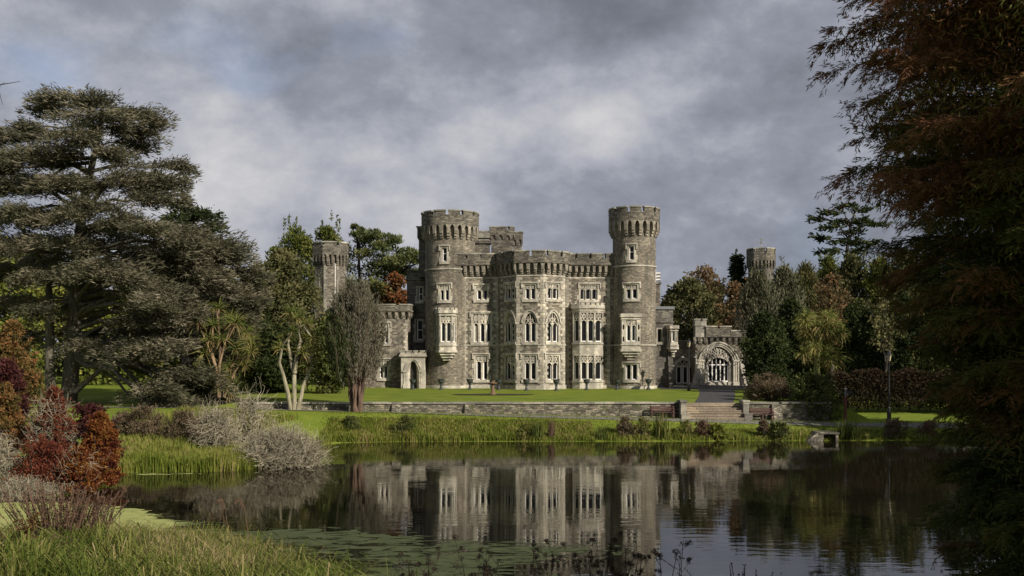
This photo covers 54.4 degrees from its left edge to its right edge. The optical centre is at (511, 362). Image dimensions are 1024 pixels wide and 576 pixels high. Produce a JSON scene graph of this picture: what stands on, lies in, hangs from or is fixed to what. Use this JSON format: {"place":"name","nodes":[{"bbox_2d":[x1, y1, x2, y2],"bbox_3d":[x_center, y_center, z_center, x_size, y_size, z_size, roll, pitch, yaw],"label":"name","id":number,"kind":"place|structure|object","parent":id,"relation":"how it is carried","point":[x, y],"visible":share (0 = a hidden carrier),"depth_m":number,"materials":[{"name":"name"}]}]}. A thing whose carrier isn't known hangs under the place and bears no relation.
{"place":"outdoors","nodes":[
{"label":"outdoors","id":0,"kind":"place"},
{"bbox_2d":[46,435,107,494],"bbox_3d":[-18.506,4.348,42.385,2.236,2.602,2.204,0,0,36],"label":"red shrub","id":1,"kind":"object","parent":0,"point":[83,469],"visible":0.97,"depth_m":42.26,"materials":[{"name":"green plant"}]},
{"bbox_2d":[72,410,126,486],"bbox_3d":[-18.588,3.880,44.715,2.292,3.536,2.155,0,0,0],"label":"red shrub","id":2,"kind":"object","parent":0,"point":[102,434],"visible":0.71,"depth_m":44.48,"materials":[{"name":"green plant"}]},
{"bbox_2d":[1,358,981,571],"bbox_3d":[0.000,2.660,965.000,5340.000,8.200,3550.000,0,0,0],"label":"ground","id":3,"kind":"structure","parent":0,"point":[103,394],"depth_m":84.20,"materials":[{"name":"green plant"}]},
{"bbox_2d":[0,429,25,482],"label":"twig thicket","id":4,"kind":"object","parent":3,"relation":"on","point":[3,465],"visible":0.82,"depth_m":43.97,"materials":[{"name":"grey plant"}]},
{"bbox_2d":[0,381,27,474],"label":"brown green shrub","id":5,"kind":"object","parent":3,"relation":"on","point":[14,414],"visible":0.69,"depth_m":47.38,"materials":[{"name":"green plant"}]},
{"bbox_2d":[0,356,35,452],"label":"maroon shrub","id":6,"kind":"object","parent":3,"relation":"on","point":[10,372],"visible":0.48,"depth_m":53.93,"materials":[{"name":"red plant"}]},
{"bbox_2d":[0,319,45,442],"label":"rounded shrub","id":7,"kind":"object","parent":3,"relation":"on","point":[10,347],"visible":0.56,"depth_m":59.89,"materials":[{"name":"orange plant"}]},
{"bbox_2d":[0,253,65,370],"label":"woodland tree","id":8,"kind":"object","parent":3,"relation":"on","point":[30,290],"visible":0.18,"depth_m":117.58,"materials":[{"name":"green plant"}]},
{"bbox_2d":[0,472,66,501],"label":"twig thicket","id":9,"kind":"object","parent":3,"relation":"on","point":[17,487],"visible":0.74,"depth_m":41.28,"materials":[{"name":"grey plant"}]},
{"bbox_2d":[0,433,74,493],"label":"red shrub","id":10,"kind":"object","parent":3,"relation":"on","point":[45,450],"visible":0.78,"depth_m":42.58,"materials":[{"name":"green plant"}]},
{"bbox_2d":[10,383,97,485],"bbox_3d":[-20.928,3.355,45.268,3.591,4.857,3.923,0,0,20],"label":"red shrub","id":11,"kind":"object","parent":3,"relation":"on","point":[55,418],"visible":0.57,"depth_m":45.12,"materials":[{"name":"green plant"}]},
{"bbox_2d":[0,477,129,539],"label":"dock plant","id":12,"kind":"object","parent":3,"relation":"on","point":[69,515],"visible":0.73,"depth_m":24.32,"materials":[{"name":"plant"}]},
{"bbox_2d":[26,264,105,381],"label":"woodland tree","id":13,"kind":"object","parent":3,"relation":"on","point":[58,372],"visible":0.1,"depth_m":122.93,"materials":[{"name":"green plant"}]},
{"bbox_2d":[52,488,116,531],"bbox_3d":[-10.930,4.169,25.491,1.568,1.932,1.106,0,0,-24],"label":"dock plant","id":14,"kind":"object","parent":3,"relation":"on","point":[97,500],"visible":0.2,"depth_m":25.45,"materials":[{"name":"plant"}]},
{"bbox_2d":[67,402,126,461],"bbox_3d":[-22.045,3.988,51.876,3.774,3.908,3.544,0,0,0],"label":"dark shrub","id":15,"kind":"object","parent":3,"relation":"on","point":[84,410],"visible":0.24,"depth_m":51.76,"materials":[{"name":"brown plant"}]},
{"bbox_2d":[79,299,168,384],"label":"woodland tree","id":16,"kind":"object","parent":3,"relation":"on","point":[105,377],"visible":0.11,"depth_m":114.62,"materials":[{"name":"green plant"}]},
{"bbox_2d":[0,81,277,407],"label":"cedar tree","id":17,"kind":"object","parent":3,"relation":"on","point":[193,259],"visible":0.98,"depth_m":81.26,"materials":[{"name":"green plant"}]},
{"bbox_2d":[115,402,167,437],"bbox_3d":[-22.938,3.771,62.005,3.520,2.658,3.434,0,0,0],"label":"heather mound","id":18,"kind":"object","parent":3,"relation":"on","point":[143,413],"visible":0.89,"depth_m":61.53,"materials":[{"name":"brown plant"}]},
{"bbox_2d":[157,408,204,440],"bbox_3d":[-20.017,3.954,61.050,3.265,2.590,3.232,0,0,0],"label":"heather mound","id":19,"kind":"object","parent":3,"relation":"on","point":[180,419],"visible":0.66,"depth_m":60.43,"materials":[{"name":"brown plant"}]},
{"bbox_2d":[145,195,233,386],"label":"dark conifer","id":20,"kind":"object","parent":3,"relation":"on","point":[199,213],"visible":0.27,"depth_m":107.34,"materials":[{"name":"green plant"}]},
{"bbox_2d":[0,516,414,575],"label":"tall grass","id":21,"kind":"structure","parent":3,"relation":"on","point":[134,550],"depth_m":20.82,"materials":[{"name":"green plant"}]},
{"bbox_2d":[106,404,311,472],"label":"reeds","id":22,"kind":"object","parent":3,"relation":"on","point":[145,454],"visible":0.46,"depth_m":53.52,"materials":[{"name":"green plant"}]},
{"bbox_2d":[182,395,246,447],"bbox_3d":[-17.340,3.687,58.039,3.723,3.975,3.544,0,0,-35],"label":"dead bush","id":23,"kind":"object","parent":3,"relation":"on","point":[210,429],"visible":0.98,"depth_m":57.63,"materials":[{"name":"grey plant"}]},
{"bbox_2d":[188,295,267,402],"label":"cordyline palm","id":24,"kind":"object","parent":3,"relation":"on","point":[231,320],"visible":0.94,"depth_m":79.79,"materials":[{"name":"green plant"}]},
{"bbox_2d":[209,300,263,393],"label":"evergreen oak","id":25,"kind":"object","parent":3,"relation":"on","point":[247,376],"visible":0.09,"depth_m":96.38,"materials":[{"name":"green plant"}]},
{"bbox_2d":[221,376,280,443],"bbox_3d":[-15.946,3.418,60.023,4.392,5.592,4.328,0,0,21],"label":"dead bush","id":26,"kind":"object","parent":3,"relation":"on","point":[250,411],"visible":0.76,"depth_m":59.88,"materials":[{"name":"grey plant"}]},
{"bbox_2d":[232,311,305,393],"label":"laurel bush","id":27,"kind":"object","parent":3,"relation":"on","point":[266,370],"visible":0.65,"depth_m":95.83,"materials":[{"name":"green plant"}]},
{"bbox_2d":[242,247,325,390],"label":"evergreen oak","id":28,"kind":"object","parent":3,"relation":"on","point":[289,268],"visible":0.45,"depth_m":99.65,"materials":[{"name":"green plant"}]},
{"bbox_2d":[229,419,338,469],"bbox_3d":[-12.519,5.089,54.495,6.321,4.242,5.316,0,0,0],"label":"dead bush","id":29,"kind":"object","parent":3,"relation":"on","point":[282,447],"visible":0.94,"depth_m":53.68,"materials":[{"name":"grey plant"}]},
{"bbox_2d":[265,214,318,378],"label":"cypress tree","id":30,"kind":"object","parent":3,"relation":"on","point":[301,244],"visible":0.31,"depth_m":137.19,"materials":[{"name":"green plant"}]},
{"bbox_2d":[269,299,324,409],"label":"cordyline palm","id":31,"kind":"object","parent":3,"relation":"on","point":[293,404],"visible":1,"depth_m":76.82,"materials":[{"name":"green plant"}]},
{"bbox_2d":[302,210,354,362],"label":"cypress tree","id":32,"kind":"object","parent":3,"relation":"on","point":[327,233],"visible":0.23,"depth_m":139.30,"materials":[{"name":"green plant"}]},
{"bbox_2d":[302,311,356,393],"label":"laurel bush","id":33,"kind":"object","parent":3,"relation":"on","point":[328,381],"visible":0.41,"depth_m":94.14,"materials":[{"name":"green plant"}]},
{"bbox_2d":[312,241,348,383],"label":"stone tower","id":34,"kind":"structure","parent":3,"relation":"on","point":[330,261],"depth_m":122.19,"materials":[{"name":"grey stone"}]},
{"bbox_2d":[319,273,387,411],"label":"upright yew","id":35,"kind":"object","parent":3,"relation":"on","point":[350,300],"visible":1,"depth_m":75.58,"materials":[{"name":"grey plant"}]},
{"bbox_2d":[346,223,392,287],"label":"pine tree","id":36,"kind":"object","parent":3,"relation":"on","point":[360,240],"visible":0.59,"depth_m":131.90,"materials":[{"name":"green plant"}]},
{"bbox_2d":[349,275,392,347],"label":"bushy tree","id":37,"kind":"object","parent":3,"relation":"on","point":[373,284],"visible":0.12,"depth_m":121.34,"materials":[{"name":"green plant"}]},
{"bbox_2d":[351,228,413,284],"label":"pine tree","id":38,"kind":"object","parent":3,"relation":"on","point":[383,246],"visible":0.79,"depth_m":128.88,"materials":[{"name":"green plant"}]},
{"bbox_2d":[374,271,406,304],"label":"russet tree","id":39,"kind":"object","parent":3,"relation":"on","point":[397,282],"visible":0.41,"depth_m":123.04,"materials":[{"name":"orange plant"}]},
{"bbox_2d":[371,248,418,280],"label":"pine tree","id":40,"kind":"object","parent":3,"relation":"on","point":[398,261],"visible":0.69,"depth_m":126.03,"materials":[{"name":"green plant"}]},
{"bbox_2d":[396,545,465,575],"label":"dead umbel","id":41,"kind":"object","parent":3,"relation":"on","point":[418,564],"visible":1,"depth_m":22.00,"materials":[{"name":"black plant"}]},
{"bbox_2d":[239,402,678,417],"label":"terrace wall","id":42,"kind":"structure","parent":3,"relation":"on","point":[632,409],"depth_m":78.00,"materials":[{"name":"stone"}]},
{"bbox_2d":[452,534,502,575],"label":"dead umbel","id":43,"kind":"object","parent":3,"relation":"on","point":[486,569],"visible":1,"depth_m":21.48,"materials":[{"name":"black plant"}]},
{"bbox_2d":[354,205,678,389],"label":"castle","id":44,"kind":"structure","parent":3,"relation":"on","point":[509,312],"depth_m":106.40,"materials":[{"name":"grey stone"}]},
{"bbox_2d":[436,282,452,302],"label":"window","id":45,"kind":"structure","parent":44,"relation":"in","point":[444,293],"depth_m":106.48,"materials":[{"name":"stone"}]},
{"bbox_2d":[440,316,452,341],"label":"window","id":46,"kind":"structure","parent":44,"relation":"in","point":[446,321],"depth_m":105.31,"materials":[{"name":"stone"}]},
{"bbox_2d":[469,311,493,344],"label":"window","id":47,"kind":"structure","parent":44,"relation":"in","point":[482,323],"depth_m":107.02,"materials":[{"name":"stone"}]},
{"bbox_2d":[472,353,490,382],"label":"window","id":48,"kind":"structure","parent":44,"relation":"in","point":[481,365],"depth_m":107.02,"materials":[{"name":"stone"}]},
{"bbox_2d":[473,283,490,302],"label":"window","id":49,"kind":"structure","parent":44,"relation":"in","point":[483,296],"depth_m":106.95,"materials":[{"name":"stone"}]},
{"bbox_2d":[503,310,516,344],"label":"window","id":50,"kind":"structure","parent":44,"relation":"in","point":[509,315],"depth_m":105.06,"materials":[{"name":"stone"}]},
{"bbox_2d":[503,353,516,382],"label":"window","id":51,"kind":"structure","parent":44,"relation":"in","point":[509,363],"depth_m":105.06,"materials":[{"name":"stone"}]},
{"bbox_2d":[521,282,538,301],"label":"window","id":52,"kind":"structure","parent":44,"relation":"in","point":[529,294],"depth_m":103.99,"materials":[{"name":"stone"}]},
{"bbox_2d":[521,310,538,344],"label":"window","id":53,"kind":"structure","parent":44,"relation":"in","point":[529,321],"depth_m":104.04,"materials":[{"name":"stone"}]},
{"bbox_2d":[520,353,539,382],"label":"window","id":54,"kind":"structure","parent":44,"relation":"in","point":[531,363],"depth_m":104.04,"materials":[{"name":"stone"}]},
{"bbox_2d":[544,309,561,344],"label":"window","id":55,"kind":"structure","parent":44,"relation":"in","point":[553,319],"depth_m":104.55,"materials":[{"name":"stone"}]},
{"bbox_2d":[544,353,561,382],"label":"window","id":56,"kind":"structure","parent":44,"relation":"in","point":[552,364],"depth_m":104.52,"materials":[{"name":"stone"}]},
{"bbox_2d":[545,281,561,301],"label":"window","id":57,"kind":"structure","parent":44,"relation":"in","point":[551,290],"depth_m":104.52,"materials":[{"name":"stone"}]},
{"bbox_2d":[579,312,594,341],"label":"window","id":58,"kind":"structure","parent":44,"relation":"in","point":[586,318],"depth_m":105.70,"materials":[{"name":"stone"}]},
{"bbox_2d":[579,355,594,379],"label":"window","id":59,"kind":"structure","parent":44,"relation":"in","point":[586,361],"depth_m":105.70,"materials":[{"name":"stone"}]},
{"bbox_2d":[571,303,604,388],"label":"bay window","id":60,"kind":"structure","parent":44,"relation":"in","point":[594,348],"depth_m":105.55,"materials":[{"name":"stone"}]},
{"bbox_2d":[577,282,600,302],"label":"window","id":61,"kind":"structure","parent":44,"relation":"in","point":[586,294],"depth_m":107.02,"materials":[{"name":"stone"}]},
{"bbox_2d":[623,318,638,341],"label":"window","id":62,"kind":"structure","parent":44,"relation":"in","point":[630,330],"depth_m":104.37,"materials":[{"name":"stone"}]},
{"bbox_2d":[622,282,640,301],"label":"window","id":63,"kind":"structure","parent":44,"relation":"in","point":[631,292],"depth_m":105.08,"materials":[{"name":"stone"}]},
{"bbox_2d":[622,361,640,382],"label":"window","id":64,"kind":"structure","parent":44,"relation":"in","point":[631,368],"depth_m":105.11,"materials":[{"name":"stone"}]},
{"bbox_2d":[515,538,565,575],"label":"dead umbel","id":65,"kind":"object","parent":3,"relation":"on","point":[546,563],"visible":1,"depth_m":21.18,"materials":[{"name":"black plant"}]},
{"bbox_2d":[555,536,629,575],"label":"dead umbel","id":66,"kind":"object","parent":3,"relation":"on","point":[599,560],"visible":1,"depth_m":21.37,"materials":[{"name":"black plant"}]},
{"bbox_2d":[596,531,651,575],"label":"dead umbel","id":67,"kind":"object","parent":3,"relation":"on","point":[639,556],"visible":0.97,"depth_m":21.42,"materials":[{"name":"brown plant"}]},
{"bbox_2d":[615,415,635,437],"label":"bank weeds","id":68,"kind":"object","parent":3,"relation":"on","point":[623,425],"visible":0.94,"depth_m":72.30,"materials":[{"name":"brown plant"}]},
{"bbox_2d":[646,410,676,438],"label":"iris clump","id":69,"kind":"object","parent":3,"relation":"on","point":[660,430],"visible":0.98,"depth_m":71.94,"materials":[{"name":"green plant"}]},
{"bbox_2d":[650,540,692,575],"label":"dead umbel","id":70,"kind":"object","parent":3,"relation":"on","point":[658,554],"visible":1,"depth_m":21.14,"materials":[{"name":"plant"}]},
{"bbox_2d":[660,276,718,341],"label":"oak tree","id":71,"kind":"object","parent":3,"relation":"on","point":[690,294],"visible":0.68,"depth_m":132.74,"materials":[{"name":"green plant"}]},
{"bbox_2d":[673,263,730,328],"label":"autumn tree","id":72,"kind":"object","parent":3,"relation":"on","point":[702,272],"visible":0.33,"depth_m":145.16,"materials":[{"name":"brown plant"}]},
{"bbox_2d":[657,385,747,388],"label":"forecourt","id":73,"kind":"structure","parent":3,"relation":"on","point":[711,387],"depth_m":108.10,"materials":[{"name":"gravel"}]},
{"bbox_2d":[673,319,749,385],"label":"entrance wing","id":74,"kind":"structure","parent":3,"relation":"on","point":[708,365],"depth_m":113.00,"materials":[{"name":"grey stone"}]},
{"bbox_2d":[673,357,691,383],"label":"arch window","id":75,"kind":"structure","parent":74,"relation":"in","point":[681,366],"depth_m":115.58,"materials":[{"name":"stone"}]},
{"bbox_2d":[698,341,739,384],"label":"arch window","id":76,"kind":"structure","parent":74,"relation":"in","point":[718,369],"depth_m":113.15,"materials":[{"name":"stone"}]},
{"bbox_2d":[677,400,752,420],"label":"stone steps","id":77,"kind":"structure","parent":3,"relation":"on","point":[723,411],"depth_m":77.10,"materials":[{"name":"beige stone"}]},
{"bbox_2d":[715,280,746,329],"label":"autumn tree","id":78,"kind":"object","parent":3,"relation":"on","point":[732,288],"visible":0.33,"depth_m":127.57,"materials":[{"name":"brown plant"}]},
{"bbox_2d":[721,248,747,329],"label":"dark conifer","id":79,"kind":"object","parent":3,"relation":"on","point":[737,271],"visible":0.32,"depth_m":151.43,"materials":[{"name":"green plant"}]},
{"bbox_2d":[731,263,784,374],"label":"feathery cypress","id":80,"kind":"object","parent":3,"relation":"on","point":[755,295],"visible":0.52,"depth_m":116.20,"materials":[{"name":"green plant"}]},
{"bbox_2d":[746,239,775,285],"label":"turret tower","id":81,"kind":"structure","parent":3,"relation":"on","point":[758,257],"depth_m":148.32,"materials":[{"name":"stone"}]},
{"bbox_2d":[737,311,792,389],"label":"holly tree","id":82,"kind":"object","parent":3,"relation":"on","point":[760,342],"visible":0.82,"depth_m":100.22,"materials":[{"name":"green plant"}]},
{"bbox_2d":[749,402,782,420],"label":"terrace wall","id":83,"kind":"structure","parent":3,"relation":"on","point":[777,409],"depth_m":77.92,"materials":[{"name":"stone"}]},
{"bbox_2d":[743,371,792,400],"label":"brown bush","id":84,"kind":"object","parent":3,"relation":"on","point":[770,385],"visible":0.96,"depth_m":81.89,"materials":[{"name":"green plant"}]},
{"bbox_2d":[753,363,796,397],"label":"ivy bush","id":85,"kind":"object","parent":3,"relation":"on","point":[775,368],"visible":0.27,"depth_m":86.51,"materials":[{"name":"green plant"}]},
{"bbox_2d":[762,420,790,440],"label":"leafy plant","id":86,"kind":"object","parent":3,"relation":"on","point":[779,430],"visible":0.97,"depth_m":72.23,"materials":[{"name":"green plant"}]},
{"bbox_2d":[769,256,813,378],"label":"feathery cypress","id":87,"kind":"object","parent":3,"relation":"on","point":[784,279],"visible":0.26,"depth_m":118.08,"materials":[{"name":"green plant"}]},
{"bbox_2d":[772,297,813,380],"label":"holly tree","id":88,"kind":"object","parent":3,"relation":"on","point":[790,306],"visible":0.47,"depth_m":103.43,"materials":[{"name":"green plant"}]},
{"bbox_2d":[779,402,830,420],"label":"terrace wall","id":89,"kind":"structure","parent":3,"relation":"on","point":[798,411],"depth_m":78.00,"materials":[{"name":"stone"}]},
{"bbox_2d":[794,259,825,372],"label":"pointed conifer","id":90,"kind":"object","parent":3,"relation":"on","point":[806,278],"visible":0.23,"depth_m":123.00,"materials":[{"name":"green plant"}]},
{"bbox_2d":[785,368,843,420],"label":"ivy bush","id":91,"kind":"object","parent":3,"relation":"on","point":[811,387],"visible":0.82,"depth_m":78.46,"materials":[{"name":"green plant"}]},
{"bbox_2d":[792,305,851,373],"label":"cordyline palm","id":92,"kind":"object","parent":3,"relation":"on","point":[809,331],"visible":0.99,"depth_m":91.62,"materials":[{"name":"green plant"}]},
{"bbox_2d":[808,272,854,385],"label":"autumn tree","id":93,"kind":"object","parent":3,"relation":"on","point":[830,298],"visible":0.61,"depth_m":111.34,"materials":[{"name":"brown plant"}]},
{"bbox_2d":[812,249,850,381],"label":"pointed conifer","id":94,"kind":"object","parent":3,"relation":"on","point":[828,265],"visible":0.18,"depth_m":125.22,"materials":[{"name":"green plant"}]},
{"bbox_2d":[832,417,858,439],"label":"iris clump","id":95,"kind":"object","parent":3,"relation":"on","point":[849,433],"visible":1,"depth_m":72.26,"materials":[{"name":"green plant"}]},
{"bbox_2d":[804,201,893,369],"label":"flat cedar","id":96,"kind":"object","parent":3,"relation":"on","point":[859,223],"visible":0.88,"depth_m":133.72,"materials":[{"name":"green plant"}]},
{"bbox_2d":[825,251,878,370],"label":"pointed conifer","id":97,"kind":"object","parent":3,"relation":"on","point":[851,270],"visible":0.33,"depth_m":121.31,"materials":[{"name":"green plant"}]},
{"bbox_2d":[821,297,895,378],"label":"holly tree","id":98,"kind":"object","parent":3,"relation":"on","point":[856,312],"visible":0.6,"depth_m":98.97,"materials":[{"name":"green plant"}]},
{"bbox_2d":[852,253,895,368],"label":"pointed conifer","id":99,"kind":"object","parent":3,"relation":"on","point":[869,281],"visible":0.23,"depth_m":119.27,"materials":[{"name":"green plant"}]},
{"bbox_2d":[861,297,908,408],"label":"sparse tree","id":100,"kind":"object","parent":3,"relation":"on","point":[880,326],"visible":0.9,"depth_m":87.92,"materials":[{"name":"green plant"}]},
{"bbox_2d":[827,367,961,410],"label":"hedge","id":101,"kind":"object","parent":3,"relation":"on","point":[868,385],"visible":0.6,"depth_m":84.67,"materials":[{"name":"brown plant"}]},
{"bbox_2d":[881,416,911,438],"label":"bank weeds","id":102,"kind":"object","parent":3,"relation":"on","point":[892,426],"visible":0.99,"depth_m":72.79,"materials":[{"name":"brown plant"}]},
{"bbox_2d":[864,290,938,393],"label":"holly tree","id":103,"kind":"object","parent":3,"relation":"on","point":[900,358],"visible":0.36,"depth_m":95.94,"materials":[{"name":"green plant"}]},
{"bbox_2d":[806,0,1023,575],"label":"red conifer","id":104,"kind":"object","parent":3,"relation":"on","point":[968,160],"visible":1,"depth_m":18.22,"materials":[{"name":"brown plant"}]},
{"bbox_2d":[31,406,966,427],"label":"lake path","id":105,"kind":"structure","parent":0,"point":[788,423],"depth_m":76.09,"materials":[{"name":"grey gravel"}]},
{"bbox_2d":[1,440,1006,575],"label":"pond water","id":106,"kind":"structure","parent":0,"point":[812,508],"depth_m":40.59,"materials":[{"name":"black liquid"}]},
{"bbox_2d":[0,473,621,575],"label":"duckweed","id":107,"kind":"object","parent":106,"relation":"on","point":[132,514],"visible":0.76,"depth_m":30.62,"materials":[{"name":"green plant"}]},
{"bbox_2d":[392,414,417,440],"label":"bank weeds","id":108,"kind":"object","parent":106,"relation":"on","point":[405,419],"visible":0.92,"depth_m":72.15,"materials":[{"name":"green plant"}]},
{"bbox_2d":[0,0,1018,357],"label":"sky","id":109,"kind":"structure","parent":0,"point":[540,118],"materials":[{"name":"grey"}]},
{"bbox_2d":[315,411,966,444],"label":"bank grass","id":110,"kind":"structure","parent":0,"point":[334,430],"depth_m":72.73,"materials":[{"name":"green plant"}]},
{"bbox_2d":[695,389,734,402],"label":"drive path","id":111,"kind":"structure","parent":0,"point":[716,395],"depth_m":88.89,"materials":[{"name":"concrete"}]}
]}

